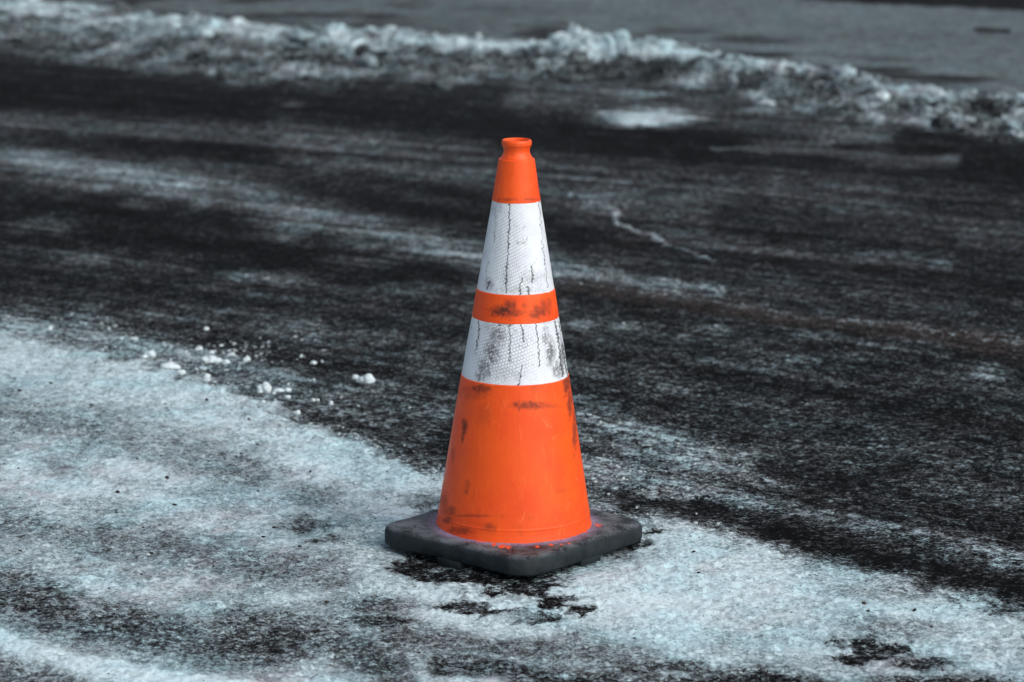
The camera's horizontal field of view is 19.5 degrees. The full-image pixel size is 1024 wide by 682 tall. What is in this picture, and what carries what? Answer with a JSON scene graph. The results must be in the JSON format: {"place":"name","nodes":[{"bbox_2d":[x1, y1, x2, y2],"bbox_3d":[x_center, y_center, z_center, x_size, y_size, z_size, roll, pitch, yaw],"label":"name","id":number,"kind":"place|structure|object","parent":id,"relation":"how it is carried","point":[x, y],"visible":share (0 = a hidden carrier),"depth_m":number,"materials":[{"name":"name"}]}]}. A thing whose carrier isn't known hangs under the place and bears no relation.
{"place":"outdoors","nodes":[
{"label":"outdoors","id":0,"kind":"place"},
{"bbox_2d":[0,56,1023,603],"bbox_3d":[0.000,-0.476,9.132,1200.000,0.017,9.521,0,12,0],"label":"road","id":1,"kind":"structure","parent":0,"point":[842,382],"depth_m":7.68,"materials":[{"name":"black asphalt"}]},
{"bbox_2d":[144,350,155,357],"bbox_3d":[-0.810,0.029,6.673,0.029,0.017,0.021,3,12,14],"label":"snow lump","id":2,"kind":"object","parent":1,"relation":"on","point":[151,354],"visible":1,"depth_m":6.67,"materials":[{"name":"white snow"}]},
{"bbox_2d":[200,355,221,362],"bbox_3d":[-0.669,0.040,6.635,0.049,0.018,0.033,1,12,6],"label":"snow lump","id":3,"kind":"object","parent":1,"relation":"on","point":[209,359],"visible":1,"depth_m":6.62,"materials":[{"name":"white snow"}]},
{"bbox_2d":[222,359,229,363],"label":"snow lump","id":4,"kind":"object","parent":1,"relation":"on","point":[226,361],"visible":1,"depth_m":6.61,"materials":[{"name":"white snow"}]},
{"bbox_2d":[243,355,250,361],"bbox_3d":[-0.590,0.039,6.641,0.018,0.013,0.012,-3,12,-16],"label":"snow lump","id":5,"kind":"object","parent":1,"relation":"on","point":[247,358],"visible":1,"depth_m":6.64,"materials":[{"name":"white snow"}]},
{"bbox_2d":[256,382,271,393],"bbox_3d":[-0.527,0.099,6.340,0.033,0.024,0.024,0,12,-1],"label":"snow lump","id":6,"kind":"object","parent":1,"relation":"on","point":[265,387],"visible":1,"depth_m":6.33,"materials":[{"name":"white snow"}]},
{"bbox_2d":[272,388,283,391],"bbox_3d":[-0.496,0.104,6.359,0.030,0.008,0.019,1,12,4],"label":"snow lump","id":7,"kind":"object","parent":1,"relation":"on","point":[278,390],"visible":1,"depth_m":6.35,"materials":[{"name":"white snow"}]},
{"bbox_2d":[356,374,374,382],"bbox_3d":[-0.317,0.080,6.450,0.044,0.021,0.029,3,12,16],"label":"snow lump","id":8,"kind":"object","parent":1,"relation":"on","point":[368,378],"visible":1,"depth_m":6.44,"materials":[{"name":"white snow"}]},
{"bbox_2d":[0,272,799,591],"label":"snow crumbs","id":9,"kind":"object","parent":1,"relation":"on","point":[336,408],"visible":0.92,"depth_m":6.36,"materials":[{"name":"white snow"}]},
{"bbox_2d":[0,0,1023,144],"bbox_3d":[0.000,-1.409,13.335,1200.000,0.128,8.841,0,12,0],"label":"snow ridge","id":10,"kind":"structure","parent":1,"relation":"on","point":[245,50],"depth_m":12.22,"materials":[{"name":"white snow"}]},
{"bbox_2d":[1,0,1023,141],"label":"snow chunks","id":11,"kind":"object","parent":10,"relation":"on","point":[359,47],"visible":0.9,"depth_m":12.13,"materials":[{"name":"white snow"}]},
{"bbox_2d":[0,332,1023,681],"bbox_3d":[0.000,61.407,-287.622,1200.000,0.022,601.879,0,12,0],"label":"packed snow","id":12,"kind":"structure","parent":0,"point":[734,610],"depth_m":4.91,"materials":[{"name":"white snow"}]},
{"bbox_2d":[160,362,180,368],"bbox_3d":[-0.752,0.053,6.570,0.048,0.016,0.031,-2,12,-11],"label":"snow lump","id":13,"kind":"object","parent":12,"relation":"on","point":[170,365],"visible":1,"depth_m":6.56,"materials":[{"name":"white snow"}]},
{"bbox_2d":[177,369,185,373],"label":"snow lump","id":14,"kind":"object","parent":12,"relation":"on","point":[182,371],"visible":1,"depth_m":6.51,"materials":[{"name":"white snow"}]},
{"bbox_2d":[202,373,210,380],"bbox_3d":[-0.659,0.079,6.436,0.020,0.018,0.017,-2,12,-10],"label":"snow lump","id":15,"kind":"object","parent":12,"relation":"on","point":[206,377],"visible":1,"depth_m":6.43,"materials":[{"name":"white snow"}]},
{"bbox_2d":[1,362,1023,680],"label":"grit","id":16,"kind":"object","parent":12,"relation":"on","point":[359,520],"visible":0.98,"depth_m":5.11,"materials":[{"name":"black gravel"}]},
{"bbox_2d":[385,138,641,576],"bbox_3d":[0.003,0.011,5.092,0.347,0.716,0.347,10,15,39],"label":"traffic cone","id":17,"kind":"object","parent":12,"relation":"on","point":[514,499],"visible":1,"depth_m":5.03,"materials":[{"name":"orange plastic"}]},
{"bbox_2d":[43,0,1023,94],"bbox_3d":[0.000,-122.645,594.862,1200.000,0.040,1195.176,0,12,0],"label":"pavement","id":18,"kind":"structure","parent":0,"point":[961,45],"depth_m":13.90,"materials":[{"name":"grey asphalt"}]}
]}

